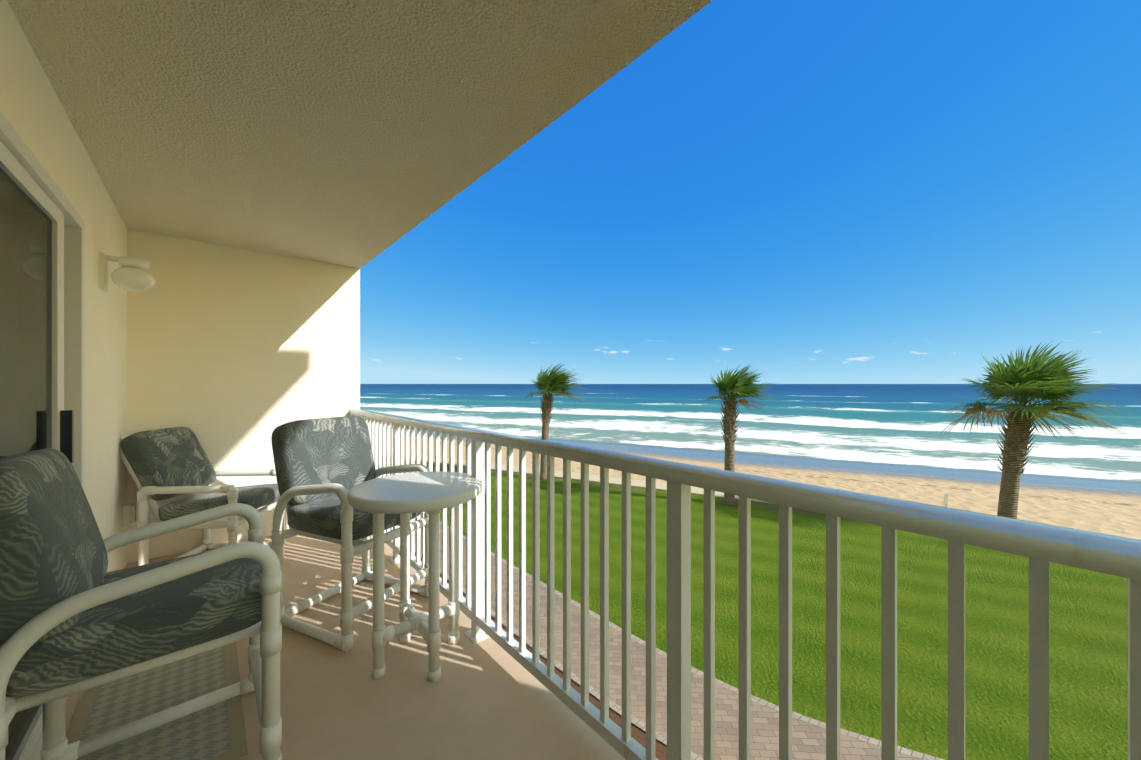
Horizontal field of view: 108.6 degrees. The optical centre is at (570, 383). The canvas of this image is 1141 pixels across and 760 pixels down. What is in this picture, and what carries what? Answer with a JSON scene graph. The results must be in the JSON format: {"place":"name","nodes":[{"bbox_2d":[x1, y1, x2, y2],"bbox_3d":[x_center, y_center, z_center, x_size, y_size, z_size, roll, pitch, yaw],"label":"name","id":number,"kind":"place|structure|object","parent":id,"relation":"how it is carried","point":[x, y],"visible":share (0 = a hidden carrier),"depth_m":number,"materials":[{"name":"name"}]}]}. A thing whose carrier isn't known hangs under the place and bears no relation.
{"place":"outdoors","nodes":[
{"label":"outdoors","id":0,"kind":"place"},
{"bbox_2d":[360,384,1140,481],"bbox_3d":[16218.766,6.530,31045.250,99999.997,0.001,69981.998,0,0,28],"label":"ocean water","id":1,"kind":"structure","parent":0,"point":[900,424],"depth_m":73.12,"materials":[{"name":"blue liquid"}]},
{"bbox_2d":[360,0,1140,383],"label":"sky","id":2,"kind":"structure","parent":0,"point":[791,191],"materials":[{"name":"blue"}]},
{"bbox_2d":[374,426,1140,759],"bbox_3d":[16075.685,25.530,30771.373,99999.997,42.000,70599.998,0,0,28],"label":"ground","id":3,"kind":"structure","parent":0,"point":[1088,664],"depth_m":8.74,"materials":[{"name":"green plant"}]},
{"bbox_2d":[415,553,666,759],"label":"mulch bed","id":4,"kind":"object","parent":3,"relation":"on","point":[638,734],"depth_m":5.58,"materials":[{"name":"brown soil"}]},
{"bbox_2d":[0,0,126,572],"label":"building wall","id":5,"kind":"structure","parent":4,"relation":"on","point":[32,110],"depth_m":2.10,"materials":[{"name":"paint"}]},
{"bbox_2d":[0,111,83,759],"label":"sliding glass door","id":6,"kind":"structure","parent":5,"relation":"attached to","point":[41,313],"depth_m":1.48,"materials":[{"name":"metal"}]},
{"bbox_2d":[99,252,155,291],"bbox_3d":[-2.514,-0.618,2.336,0.213,0.195,0.176,0,0,-41],"label":"wall lamp","id":7,"kind":"object","parent":5,"relation":"attached to","point":[131,274],"depth_m":2.29,"materials":[{"name":"plastic"}]},
{"bbox_2d":[123,502,135,525],"bbox_3d":[-3.122,0.920,2.906,0.055,0.140,0.100,0,0,-41],"label":"wall outlet box","id":8,"kind":"object","parent":5,"relation":"attached to","point":[129,512],"visible":1,"depth_m":2.87,"materials":[{"name":"plastic"}]},
{"bbox_2d":[66,535,625,759],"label":"balcony floor","id":9,"kind":"structure","parent":5,"relation":"attached to","point":[489,698],"depth_m":1.72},
{"bbox_2d":[0,448,281,759],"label":"chair","id":10,"kind":"object","parent":9,"relation":"on","point":[75,617],"visible":1,"depth_m":1.20,"materials":[{"name":"fabric"}]},
{"bbox_2d":[66,642,247,759],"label":"door mat","id":11,"kind":"object","parent":9,"relation":"on","point":[216,731],"depth_m":1.62,"materials":[{"name":"beige fabric"}]},
{"bbox_2d":[120,427,284,565],"bbox_3d":[-2.660,0.820,3.003,0.895,0.989,0.576,0,0,-5],"label":"lounge chair","id":12,"kind":"object","parent":9,"relation":"on","point":[164,463],"visible":0.75,"depth_m":2.82,"materials":[{"name":"fabric"}]},
{"bbox_2d":[271,416,430,651],"bbox_3d":[-1.295,0.761,2.418,0.728,1.107,0.616,0,0,24],"label":"chair","id":13,"kind":"object","parent":9,"relation":"on","point":[323,466],"visible":0.79,"depth_m":2.26,"materials":[{"name":"fabric"}]},
{"bbox_2d":[347,471,481,681],"bbox_3d":[-0.728,0.894,1.964,0.600,0.831,0.600,0,0,-41],"label":"round patio table","id":14,"kind":"object","parent":9,"relation":"on","point":[432,494],"visible":0.98,"depth_m":1.84,"materials":[{"name":"plastic"}]},
{"bbox_2d":[350,408,1140,759],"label":"balcony railing","id":15,"kind":"object","parent":9,"relation":"on","point":[1040,546],"visible":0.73,"depth_m":1.19,"materials":[{"name":"white metal"}]},
{"bbox_2d":[7,0,711,268],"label":"ceiling","id":16,"kind":"structure","parent":5,"relation":"attached to","point":[359,134],"depth_m":1.61,"materials":[{"name":"paint"}]},
{"bbox_2d":[127,229,359,562],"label":"partition wall","id":17,"kind":"structure","parent":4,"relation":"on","point":[236,357],"depth_m":3.39,"materials":[{"name":"paint"}]},
{"bbox_2d":[524,363,588,479],"bbox_3d":[-0.436,1.709,19.630,3.525,5.748,3.229,0,0,-41],"label":"sabal palm","id":18,"kind":"object","parent":3,"relation":"on","point":[555,381],"visible":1,"depth_m":19.41,"materials":[{"name":"green plant"}]},
{"bbox_2d":[390,513,943,759],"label":"paver walkway","id":19,"kind":"structure","parent":3,"relation":"on","point":[808,741],"depth_m":5.88,"materials":[{"name":"beige brick"}]},
{"bbox_2d":[703,364,776,505],"bbox_3d":[6.618,1.881,15.537,2.829,5.400,2.794,0,0,-41],"label":"sabal palm","id":20,"kind":"object","parent":3,"relation":"on","point":[736,386],"visible":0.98,"depth_m":15.33,"materials":[{"name":"green plant"}]},
{"bbox_2d":[374,450,1140,539],"bbox_3d":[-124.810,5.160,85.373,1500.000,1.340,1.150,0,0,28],"label":"seawall walk","id":21,"kind":"structure","parent":3,"relation":"on","point":[635,483],"depth_m":18.95,"materials":[{"name":"concrete"}]},
{"bbox_2d":[944,493,947,506],"bbox_3d":[15.368,5.180,16.794,0.100,1.400,0.100,0,0,28],"label":"post","id":22,"kind":"object","parent":3,"relation":"on","point":[945,499],"visible":0.36,"depth_m":16.76,"materials":[{"name":"white wood"}]},
{"bbox_2d":[934,341,1139,518],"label":"sabal palm","id":23,"kind":"object","parent":3,"relation":"on","point":[1037,376],"visible":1,"depth_m":12.15,"materials":[{"name":"green plant"}]}
]}

